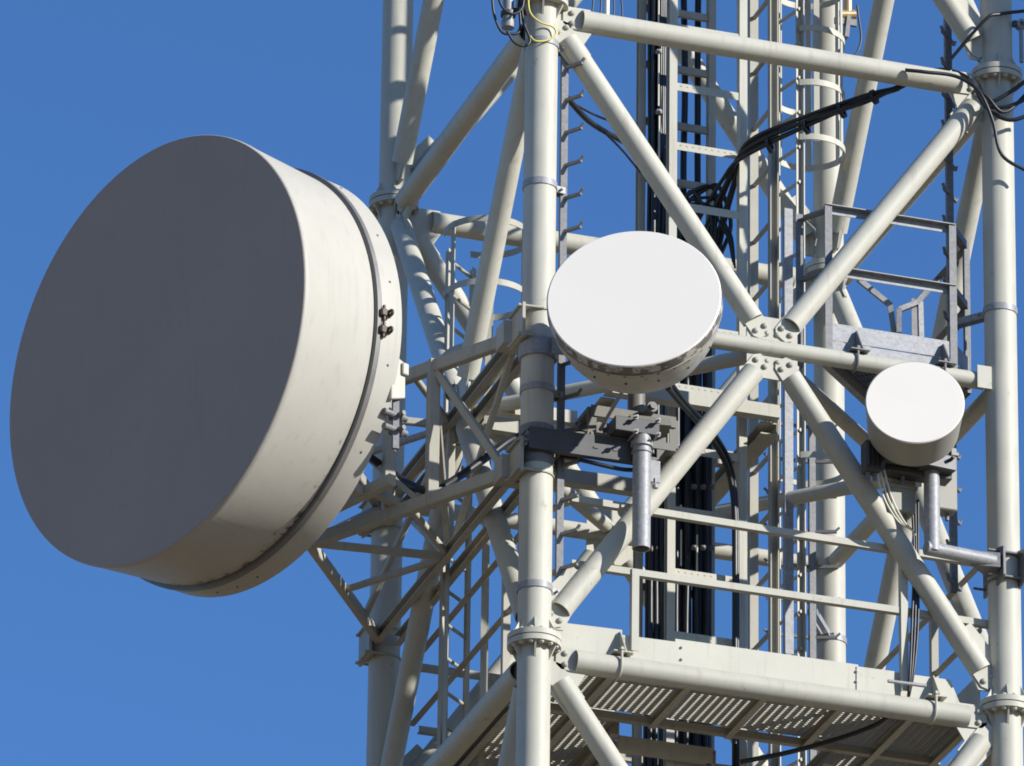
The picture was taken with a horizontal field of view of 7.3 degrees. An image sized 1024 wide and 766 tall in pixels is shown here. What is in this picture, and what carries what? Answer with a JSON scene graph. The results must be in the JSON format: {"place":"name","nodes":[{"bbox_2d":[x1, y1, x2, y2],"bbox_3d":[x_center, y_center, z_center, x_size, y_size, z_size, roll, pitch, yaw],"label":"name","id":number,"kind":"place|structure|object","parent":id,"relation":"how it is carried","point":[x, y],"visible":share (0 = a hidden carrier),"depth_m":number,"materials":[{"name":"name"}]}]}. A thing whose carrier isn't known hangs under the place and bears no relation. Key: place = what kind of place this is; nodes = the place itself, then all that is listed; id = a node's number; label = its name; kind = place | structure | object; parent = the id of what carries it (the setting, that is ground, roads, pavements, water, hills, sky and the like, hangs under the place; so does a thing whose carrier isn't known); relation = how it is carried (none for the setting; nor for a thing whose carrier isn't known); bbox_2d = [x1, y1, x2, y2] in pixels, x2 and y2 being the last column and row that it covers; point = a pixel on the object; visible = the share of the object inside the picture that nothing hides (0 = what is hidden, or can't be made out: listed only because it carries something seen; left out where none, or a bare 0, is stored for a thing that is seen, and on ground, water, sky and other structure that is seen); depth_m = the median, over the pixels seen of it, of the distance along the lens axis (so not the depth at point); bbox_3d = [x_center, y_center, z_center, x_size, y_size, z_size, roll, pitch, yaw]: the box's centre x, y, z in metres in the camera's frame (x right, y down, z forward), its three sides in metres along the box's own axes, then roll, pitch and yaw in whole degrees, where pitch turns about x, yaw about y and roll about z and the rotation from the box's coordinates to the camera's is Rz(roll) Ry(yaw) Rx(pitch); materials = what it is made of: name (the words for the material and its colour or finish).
{"place":"outdoors","nodes":[
{"label":"outdoors","id":0,"kind":"place"},
{"bbox_2d":[0,0,1023,765],"label":"sky","id":1,"kind":"structure","parent":0,"point":[99,666],"materials":[{"name":"blue"}]},
{"label":"ground","id":2,"kind":"structure","parent":0,"visible":0},
{"bbox_2d":[366,0,1023,765],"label":"lattice tower","id":3,"kind":"structure","parent":2,"relation":"on","point":[544,662],"depth_m":52.50,"materials":[{"name":"white metal"}]},
{"bbox_2d":[307,301,553,666],"bbox_3d":[-0.900,0.615,52.471,1.402,1.215,3.450,9,-26,-16],"label":"antenna outrigger","id":4,"kind":"object","parent":3,"relation":"attached to","point":[382,504],"visible":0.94,"depth_m":52.02,"materials":[{"name":"beige paint"}]},
{"bbox_2d":[10,135,408,596],"bbox_3d":[-1.758,-0.020,51.112,1.412,2.857,2.902,22,-32,-38],"label":"drum antenna","id":5,"kind":"object","parent":4,"relation":"attached to","point":[211,370],"visible":1,"depth_m":50.39,"materials":[{"name":"white plastic"}]},
{"bbox_2d":[369,431,573,493],"bbox_3d":[-0.218,0.475,52.198,2.081,0.927,0.489,14,-28,-26],"label":"feeder cable","id":6,"kind":"object","parent":4,"relation":"attached to","point":[479,462],"visible":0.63,"depth_m":51.93,"materials":[{"name":"black rubber"}]},
{"bbox_2d":[437,214,522,765],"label":"caged ladder","id":7,"kind":"object","parent":3,"relation":"attached to","point":[450,329],"visible":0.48,"depth_m":52.88,"materials":[{"name":"grey metal"}]},
{"bbox_2d":[491,0,521,34],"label":"cable","id":8,"kind":"object","parent":3,"relation":"hanging from","point":[497,23],"visible":1,"depth_m":52.23,"materials":[{"name":"black rubber"}]},
{"bbox_2d":[498,0,524,14],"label":"cable","id":9,"kind":"object","parent":3,"relation":"attached to","point":[511,13],"visible":1,"depth_m":52.20,"materials":[{"name":"black rubber"}]},
{"bbox_2d":[501,0,526,30],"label":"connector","id":10,"kind":"object","parent":3,"relation":"attached to","point":[508,22],"visible":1,"depth_m":52.26,"materials":[{"name":"metal"}]},
{"bbox_2d":[506,0,530,46],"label":"cable","id":11,"kind":"object","parent":3,"relation":"hanging from","point":[527,33],"visible":1,"depth_m":52.19,"materials":[{"name":"black rubber"}]},
{"bbox_2d":[527,0,556,41],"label":"wire","id":12,"kind":"object","parent":3,"relation":"hanging from","point":[531,37],"visible":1,"depth_m":52.22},
{"bbox_2d":[517,35,585,594],"bbox_3d":[0.244,-0.436,51.517,0.387,3.910,0.228,9,-26,-16],"label":"climbing rail","id":13,"kind":"object","parent":3,"relation":"attached to","point":[560,397],"visible":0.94,"depth_m":51.45,"materials":[{"name":"metal"}]},
{"bbox_2d":[577,104,606,120],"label":"cable","id":14,"kind":"object","parent":3,"relation":"hanging from","point":[591,113],"visible":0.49,"depth_m":52.76,"materials":[{"name":"black rubber"}]},
{"bbox_2d":[568,96,622,144],"bbox_3d":[0.625,-1.717,53.162,0.067,0.380,1.522,-8,-26,18],"label":"cable","id":15,"kind":"object","parent":3,"relation":"hanging from","point":[575,107],"visible":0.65,"depth_m":52.76,"materials":[{"name":"black rubber"}]},
{"bbox_2d":[518,335,677,552],"bbox_3d":[0.569,0.370,51.114,1.038,1.495,0.585,9,-26,-16],"label":"antenna mount","id":16,"kind":"object","parent":3,"relation":"attached to","point":[636,432],"visible":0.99,"depth_m":51.07,"materials":[{"name":"metal"}]},
{"bbox_2d":[555,454,632,471],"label":"feeder cable","id":17,"kind":"object","parent":16,"relation":"attached to","point":[604,465],"visible":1,"depth_m":51.06,"materials":[{"name":"black rubber"}]},
{"bbox_2d":[546,231,722,393],"bbox_3d":[0.717,-0.408,50.910,1.089,1.112,1.045,9,-26,-16],"label":"dish antenna","id":18,"kind":"object","parent":16,"relation":"attached to","point":[634,312],"visible":1,"depth_m":50.62,"materials":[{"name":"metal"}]},
{"bbox_2d":[605,0,609,13],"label":"white stub","id":19,"kind":"object","parent":3,"relation":"hanging from","point":[607,6],"visible":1,"depth_m":52.69,"materials":[{"name":"white plastic"}]},
{"bbox_2d":[613,0,614,14],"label":"wire","id":20,"kind":"object","parent":3,"relation":"hanging from","point":[613,7],"visible":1,"depth_m":52.72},
{"bbox_2d":[620,0,622,16],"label":"wire","id":21,"kind":"object","parent":3,"relation":"hanging from","point":[621,8],"visible":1,"depth_m":52.73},
{"bbox_2d":[604,132,640,172],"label":"cable","id":22,"kind":"object","parent":3,"relation":"hanging from","point":[624,152],"visible":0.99,"depth_m":53.31,"materials":[{"name":"black rubber"}]},
{"bbox_2d":[483,389,779,765],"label":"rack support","id":23,"kind":"object","parent":3,"relation":"attached to","point":[762,435],"visible":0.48,"depth_m":52.83,"materials":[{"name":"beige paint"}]},
{"bbox_2d":[680,0,687,195],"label":"feeder cable","id":24,"kind":"object","parent":23,"relation":"attached to","point":[684,119],"visible":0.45,"depth_m":54.43,"materials":[{"name":"black rubber"}]},
{"bbox_2d":[694,0,700,216],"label":"feeder cable","id":25,"kind":"object","parent":23,"relation":"attached to","point":[697,121],"visible":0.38,"depth_m":54.47,"materials":[{"name":"black rubber"}]},
{"bbox_2d":[663,0,746,765],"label":"cable ladder","id":26,"kind":"object","parent":23,"relation":"attached to","point":[673,146],"visible":0.63,"depth_m":53.31,"materials":[{"name":"white metal"}]},
{"bbox_2d":[704,68,1023,746],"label":"feeder cable","id":27,"kind":"object","parent":26,"relation":"attached to","point":[727,201],"visible":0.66,"depth_m":53.09,"materials":[{"name":"black rubber"}]},
{"bbox_2d":[709,484,714,489],"bbox_3d":[1.329,0.687,53.062,0.033,0.028,0.045,9,-26,-16],"label":"cable clip","id":28,"kind":"object","parent":27,"relation":"attached to","point":[711,486],"visible":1,"depth_m":53.05,"materials":[{"name":"metal"}]},
{"bbox_2d":[709,545,714,550],"bbox_3d":[1.324,1.088,52.877,0.033,0.028,0.045,9,-26,-16],"label":"cable clip","id":29,"kind":"object","parent":27,"relation":"attached to","point":[711,547],"visible":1,"depth_m":52.87,"materials":[{"name":"metal"}]},
{"bbox_2d":[721,203,735,267],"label":"cable","id":30,"kind":"object","parent":27,"relation":"hanging from","point":[727,227],"visible":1,"depth_m":53.76,"materials":[{"name":"black rubber"}]},
{"bbox_2d":[708,68,1023,747],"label":"feeder cable","id":31,"kind":"object","parent":26,"relation":"attached to","point":[813,113],"visible":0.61,"depth_m":53.25,"materials":[{"name":"black rubber"}]},
{"bbox_2d":[687,183,732,253],"bbox_3d":[1.279,-1.113,53.815,0.434,0.518,0.093,9,-26,-16],"label":"cable","id":32,"kind":"object","parent":31,"relation":"hanging from","point":[730,220],"visible":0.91,"depth_m":53.84,"materials":[{"name":"black rubber"}]},
{"bbox_2d":[643,0,651,765],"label":"feeder cable","id":33,"kind":"object","parent":3,"relation":"attached to","point":[648,230],"visible":0.3,"depth_m":53.89,"materials":[{"name":"black rubber"}]},
{"bbox_2d":[647,0,656,765],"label":"feeder cable","id":34,"kind":"object","parent":3,"relation":"attached to","point":[653,229],"visible":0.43,"depth_m":53.82,"materials":[{"name":"black rubber"}]},
{"bbox_2d":[652,45,656,739],"bbox_3d":[0.944,-0.298,53.484,0.037,10.600,0.037,9,-26,-16],"label":"feeder cable","id":35,"kind":"object","parent":3,"relation":"attached to","point":[656,99],"visible":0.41,"depth_m":54.28,"materials":[{"name":"black rubber"}]},
{"bbox_2d":[652,0,660,765],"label":"feeder cable","id":36,"kind":"object","parent":3,"relation":"attached to","point":[656,532],"visible":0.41,"depth_m":52.78,"materials":[{"name":"black rubber"}]},
{"bbox_2d":[658,116,659,158],"bbox_3d":[0.993,-1.627,54.005,0.011,0.392,0.011,-1,-25,4],"label":"earth rod","id":37,"kind":"object","parent":3,"relation":"attached to","point":[659,137],"visible":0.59,"depth_m":54.02,"materials":[{"name":"metal"}]},
{"bbox_2d":[658,53,659,105],"bbox_3d":[0.994,-2.056,54.201,0.011,0.402,0.011,-1,-25,4],"label":"earth rod","id":38,"kind":"object","parent":3,"relation":"attached to","point":[658,75],"visible":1,"depth_m":54.22,"materials":[{"name":"metal"}]},
{"bbox_2d":[658,0,659,22],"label":"earth rod","id":39,"kind":"object","parent":3,"relation":"attached to","point":[658,9],"visible":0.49,"depth_m":54.42,"materials":[{"name":"metal"}]},
{"bbox_2d":[658,203,665,765],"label":"feeder cable","id":40,"kind":"object","parent":3,"relation":"attached to","point":[661,534],"visible":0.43,"depth_m":52.77,"materials":[{"name":"black rubber"}]},
{"bbox_2d":[664,83,666,520],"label":"feeder cable","id":41,"kind":"object","parent":3,"relation":"attached to","point":[666,130],"visible":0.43,"depth_m":54.16,"materials":[{"name":"black rubber"}]},
{"bbox_2d":[656,0,680,742],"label":"feeder cable","id":42,"kind":"object","parent":3,"relation":"attached to","point":[676,521],"visible":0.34,"depth_m":52.99,"materials":[{"name":"black rubber"}]},
{"bbox_2d":[656,109,661,114],"bbox_3d":[0.997,-1.835,54.093,0.040,0.028,0.045,9,-26,-16],"label":"cable clip","id":43,"kind":"object","parent":42,"relation":"attached to","point":[658,111],"visible":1,"depth_m":54.08,"materials":[{"name":"metal"}]},
{"bbox_2d":[660,0,682,743],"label":"feeder cable","id":44,"kind":"object","parent":3,"relation":"attached to","point":[680,490],"visible":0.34,"depth_m":53.29,"materials":[{"name":"black rubber"}]},
{"bbox_2d":[631,0,715,765],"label":"cable ladder","id":45,"kind":"object","parent":3,"relation":"attached to","point":[708,130],"visible":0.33,"depth_m":54.27,"materials":[{"name":"grey metal"}]},
{"bbox_2d":[682,380,682,440],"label":"feeder cable","id":46,"kind":"object","parent":45,"relation":"attached to","point":[682,420],"visible":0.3,"depth_m":53.32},
{"bbox_2d":[681,236,684,743],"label":"feeder cable","id":47,"kind":"object","parent":45,"relation":"attached to","point":[683,549],"visible":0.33,"depth_m":52.98,"materials":[{"name":"black rubber"}]},
{"bbox_2d":[691,375,692,588],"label":"feeder cable","id":48,"kind":"object","parent":45,"relation":"attached to","point":[691,482],"visible":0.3,"depth_m":53.18,"materials":[{"name":"black rubber"}]},
{"bbox_2d":[691,375,694,744],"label":"feeder cable","id":49,"kind":"object","parent":45,"relation":"attached to","point":[693,531],"visible":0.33,"depth_m":53.01,"materials":[{"name":"black rubber"}]},
{"bbox_2d":[701,478,701,745],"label":"feeder cable","id":50,"kind":"object","parent":45,"relation":"attached to","point":[701,571],"visible":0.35,"depth_m":52.93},
{"bbox_2d":[702,356,705,746],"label":"feeder cable","id":51,"kind":"object","parent":45,"relation":"attached to","point":[703,508],"visible":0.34,"depth_m":53.03,"materials":[{"name":"black rubber"}]},
{"bbox_2d":[711,479,711,741],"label":"feeder cable","id":52,"kind":"object","parent":45,"relation":"attached to","point":[711,573],"visible":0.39,"depth_m":52.88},
{"bbox_2d":[662,0,689,744],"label":"feeder cable","id":53,"kind":"object","parent":3,"relation":"attached to","point":[687,544],"visible":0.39,"depth_m":53.05,"materials":[{"name":"black rubber"}]},
{"bbox_2d":[680,530,681,565],"bbox_3d":[1.116,1.089,52.808,0.011,0.259,0.011,-1,-25,4],"label":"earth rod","id":54,"kind":"object","parent":3,"relation":"attached to","point":[680,547],"visible":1,"depth_m":52.80,"materials":[{"name":"metal"}]},
{"bbox_2d":[691,484,696,489],"bbox_3d":[1.209,0.686,53.018,0.033,0.028,0.045,9,-26,-16],"label":"cable clip","id":55,"kind":"object","parent":3,"relation":"attached to","point":[693,486],"visible":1,"depth_m":53.01,"materials":[{"name":"metal"}]},
{"bbox_2d":[677,190,713,237],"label":"cable","id":56,"kind":"object","parent":3,"relation":"hanging from","point":[703,204],"visible":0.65,"depth_m":53.80,"materials":[{"name":"black rubber"}]},
{"bbox_2d":[696,535,697,571],"bbox_3d":[1.222,1.145,52.822,0.011,0.310,0.011,21,-31,-36],"label":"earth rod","id":57,"kind":"object","parent":3,"relation":"attached to","point":[697,553],"visible":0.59,"depth_m":52.82,"materials":[{"name":"metal"}]},
{"bbox_2d":[691,545,696,550],"bbox_3d":[1.204,1.087,52.833,0.033,0.028,0.045,9,-26,-16],"label":"cable clip","id":58,"kind":"object","parent":57,"relation":"attached to","point":[693,547],"visible":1,"depth_m":52.82,"materials":[{"name":"metal"}]},
{"bbox_2d":[677,184,717,240],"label":"cable","id":59,"kind":"object","parent":3,"relation":"hanging from","point":[696,189],"visible":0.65,"depth_m":53.82,"materials":[{"name":"black rubber"}]},
{"bbox_2d":[410,494,987,765],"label":"walkway platform","id":60,"kind":"structure","parent":3,"relation":"attached to","point":[893,742],"depth_m":51.48,"materials":[{"name":"beige paint"}]},
{"bbox_2d":[739,717,888,763],"bbox_3d":[1.973,2.303,51.487,1.013,0.307,0.164,-4,-25,11],"label":"cable","id":61,"kind":"object","parent":60,"relation":"hanging from","point":[818,744],"visible":1,"depth_m":51.49,"materials":[{"name":"black rubber"}]},
{"bbox_2d":[686,199,712,233],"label":"cable","id":62,"kind":"object","parent":3,"relation":"hanging from","point":[707,204],"visible":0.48,"depth_m":53.81,"materials":[{"name":"black rubber"}]},
{"bbox_2d":[677,196,723,250],"bbox_3d":[1.262,-1.032,53.771,0.386,0.491,0.085,9,-26,-16],"label":"cable","id":63,"kind":"object","parent":3,"relation":"hanging from","point":[722,233],"visible":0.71,"depth_m":53.81,"materials":[{"name":"black rubber"}]},
{"bbox_2d":[665,386,737,765],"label":"feeder cable","id":64,"kind":"object","parent":3,"relation":"attached to","point":[693,417],"visible":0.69,"depth_m":52.32,"materials":[{"name":"black rubber"}]},
{"bbox_2d":[700,545,705,550],"bbox_3d":[1.264,1.087,52.855,0.033,0.028,0.045,9,-26,-16],"label":"cable clip","id":65,"kind":"object","parent":3,"relation":"attached to","point":[702,547],"visible":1,"depth_m":52.84,"materials":[{"name":"metal"}]},
{"bbox_2d":[671,384,739,765],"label":"feeder cable","id":66,"kind":"object","parent":3,"relation":"attached to","point":[696,413],"visible":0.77,"depth_m":52.34,"materials":[{"name":"black rubber"}]},
{"bbox_2d":[747,0,778,765],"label":"cable ladder","id":67,"kind":"object","parent":3,"relation":"attached to","point":[771,458],"visible":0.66,"depth_m":53.97,"materials":[{"name":"grey metal"}]},
{"bbox_2d":[694,92,880,745],"bbox_3d":[1.819,1.257,52.201,1.700,6.722,0.192,-18,-31,35],"label":"feeder cable","id":68,"kind":"object","parent":3,"relation":"attached to","point":[696,532],"visible":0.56,"depth_m":53.12,"materials":[{"name":"black rubber"}]},
{"bbox_2d":[700,484,705,489],"bbox_3d":[1.269,0.687,53.040,0.033,0.028,0.045,9,-26,-16],"label":"cable clip","id":69,"kind":"object","parent":68,"relation":"attached to","point":[702,486],"visible":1,"depth_m":53.03,"materials":[{"name":"metal"}]},
{"bbox_2d":[837,104,846,118],"bbox_3d":[2.198,-1.812,53.279,0.042,0.107,0.104,-13,-28,27],"label":"cable tie","id":70,"kind":"object","parent":68,"relation":"attached to","point":[843,115],"visible":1,"depth_m":53.25,"materials":[{"name":"black plastic"}]},
{"bbox_2d":[869,89,878,104],"bbox_3d":[2.407,-1.901,53.188,0.042,0.107,0.104,-13,-28,27],"label":"cable tie","id":71,"kind":"object","parent":68,"relation":"attached to","point":[871,95],"visible":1,"depth_m":53.16,"materials":[{"name":"black plastic"}]},
{"bbox_2d":[782,208,793,654],"bbox_3d":[1.873,0.317,54.320,0.060,3.321,0.050,9,-26,-16],"label":"steel post","id":72,"kind":"object","parent":3,"relation":"attached to","point":[787,426],"visible":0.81,"depth_m":54.22,"materials":[{"name":"grey metal"}]},
{"bbox_2d":[689,88,899,744],"bbox_3d":[1.783,1.264,52.206,1.760,6.712,0.224,-18,-31,35],"label":"feeder cable","id":73,"kind":"object","parent":3,"relation":"attached to","point":[746,155],"visible":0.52,"depth_m":53.39,"materials":[{"name":"black rubber"}]},
{"bbox_2d":[765,138,774,153],"bbox_3d":[1.725,-1.585,53.489,0.042,0.107,0.104,-13,-28,27],"label":"cable tie","id":74,"kind":"object","parent":73,"relation":"attached to","point":[770,148],"visible":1,"depth_m":53.46,"materials":[{"name":"black plastic"}]},
{"bbox_2d":[801,119,810,134],"bbox_3d":[1.961,-1.708,53.365,0.042,0.107,0.104,-13,-28,27],"label":"cable tie","id":75,"kind":"object","parent":73,"relation":"attached to","point":[807,131],"visible":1,"depth_m":53.33,"materials":[{"name":"black plastic"}]},
{"bbox_2d":[763,421,846,761],"bbox_3d":[2.108,1.671,54.610,0.431,3.200,0.876,-13,-28,28],"label":"climbing rail","id":76,"kind":"object","parent":3,"relation":"attached to","point":[812,637],"visible":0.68,"depth_m":54.62,"materials":[{"name":"metal"}]},
{"bbox_2d":[778,0,844,765],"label":"caged ladder","id":77,"kind":"object","parent":3,"relation":"attached to","point":[803,80],"visible":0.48,"depth_m":55.63,"materials":[{"name":"grey metal"}]},
{"bbox_2d":[834,0,856,39],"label":"cable connector","id":78,"kind":"object","parent":3,"relation":"attached to","point":[849,17],"visible":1,"depth_m":56.62,"materials":[{"name":"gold metal"}]},
{"bbox_2d":[854,5,861,54],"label":"cable","id":79,"kind":"object","parent":78,"relation":"hanging from","point":[860,30],"visible":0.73,"depth_m":56.63,"materials":[{"name":"grey rubber"}]},
{"bbox_2d":[698,69,1023,745],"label":"feeder cable","id":80,"kind":"object","parent":3,"relation":"attached to","point":[856,105],"visible":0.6,"depth_m":53.19,"materials":[{"name":"black rubber"}]},
{"bbox_2d":[715,194,733,261],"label":"cable","id":81,"kind":"object","parent":80,"relation":"hanging from","point":[725,232],"visible":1,"depth_m":53.75,"materials":[{"name":"black rubber"}]},
{"bbox_2d":[717,195,734,264],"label":"cable","id":82,"kind":"object","parent":80,"relation":"hanging from","point":[723,226],"visible":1,"depth_m":53.75,"materials":[{"name":"black rubber"}]},
{"bbox_2d":[796,203,970,405],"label":"corner platform","id":83,"kind":"structure","parent":3,"relation":"attached to","point":[914,344],"depth_m":52.58,"materials":[{"name":"metal"}]},
{"bbox_2d":[883,479,917,522],"bbox_3d":[2.510,0.775,51.753,0.191,0.270,0.154,9,-26,-16],"label":"radio unit","id":84,"kind":"object","parent":3,"relation":"attached to","point":[904,496],"visible":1,"depth_m":51.71,"materials":[{"name":"grey paint"}]},
{"bbox_2d":[907,515,914,696],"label":"cable","id":85,"kind":"object","parent":3,"relation":"hanging from","point":[911,624],"visible":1,"depth_m":51.47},
{"bbox_2d":[909,508,916,694],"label":"cable","id":86,"kind":"object","parent":3,"relation":"hanging from","point":[915,601],"visible":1,"depth_m":51.51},
{"bbox_2d":[909,500,919,696],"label":"cable","id":87,"kind":"object","parent":3,"relation":"hanging from","point":[917,626],"visible":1,"depth_m":51.52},
{"bbox_2d":[882,455,1023,598],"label":"antenna mount","id":88,"kind":"object","parent":3,"relation":"attached to","point":[986,564],"visible":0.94,"depth_m":51.62,"materials":[{"name":"metal"}]},
{"bbox_2d":[861,439,881,480],"bbox_3d":[2.322,0.502,51.605,0.112,0.262,0.123,9,-26,-16],"label":"radio unit","id":89,"kind":"object","parent":88,"relation":"attached to","point":[871,460],"visible":1,"depth_m":51.57,"materials":[{"name":"metal"}]},
{"bbox_2d":[880,471,909,528],"bbox_3d":[2.492,0.770,51.634,0.033,0.361,0.337,-22,-33,40],"label":"wire","id":90,"kind":"object","parent":89,"relation":"hanging from","point":[891,505],"visible":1,"depth_m":51.57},
{"bbox_2d":[877,474,913,535],"bbox_3d":[2.476,0.770,51.628,0.356,0.357,0.034,23,-33,-39],"label":"wire","id":91,"kind":"object","parent":89,"relation":"hanging from","point":[888,507],"visible":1,"depth_m":51.56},
{"bbox_2d":[865,362,964,465],"bbox_3d":[2.590,0.201,51.541,0.642,0.659,0.425,1,-25,0],"label":"dish antenna","id":92,"kind":"object","parent":88,"relation":"attached to","point":[914,413],"visible":1,"depth_m":51.40,"materials":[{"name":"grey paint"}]},
{"bbox_2d":[882,450,951,485],"bbox_3d":[2.617,0.524,51.773,0.460,0.299,0.143,9,-26,-16],"label":"radio unit","id":93,"kind":"object","parent":88,"relation":"attached to","point":[903,474],"visible":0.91,"depth_m":51.70,"materials":[{"name":"metal"}]},
{"bbox_2d":[883,470,915,535],"bbox_3d":[2.509,0.770,51.639,0.035,0.364,0.318,-20,-32,38],"label":"wire","id":94,"kind":"object","parent":93,"relation":"hanging from","point":[893,501],"visible":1,"depth_m":51.58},
{"bbox_2d":[940,448,958,520],"bbox_3d":[2.793,0.661,51.967,0.181,0.499,0.154,9,-26,-16],"label":"radio unit","id":95,"kind":"object","parent":88,"relation":"attached to","point":[948,500],"visible":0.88,"depth_m":51.88,"materials":[{"name":"grey paint"}]},
{"bbox_2d":[905,68,1023,113],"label":"cable","id":96,"kind":"object","parent":3,"relation":"attached to","point":[990,100],"visible":1,"depth_m":53.02,"materials":[{"name":"black rubber"}]},
{"bbox_2d":[967,79,1023,170],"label":"cable","id":97,"kind":"object","parent":96,"relation":"hanging from","point":[1000,152],"visible":1,"depth_m":52.93,"materials":[{"name":"black rubber"}]},
{"bbox_2d":[940,17,1017,593],"bbox_3d":[3.111,-1.410,53.159,0.521,6.000,0.264,-15,-29,30],"label":"climbing rail","id":98,"kind":"object","parent":3,"relation":"attached to","point":[950,201],"visible":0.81,"depth_m":52.97,"materials":[{"name":"metal"}]},
{"bbox_2d":[949,9,1023,60],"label":"cable","id":99,"kind":"object","parent":3,"relation":"attached to","point":[970,35],"visible":1,"depth_m":53.29,"materials":[{"name":"black rubber"}]},
{"bbox_2d":[1012,19,1023,62],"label":"cable connector","id":100,"kind":"object","parent":3,"relation":"attached to","point":[1018,25],"visible":1,"depth_m":53.41,"materials":[{"name":"metal"}]}
]}

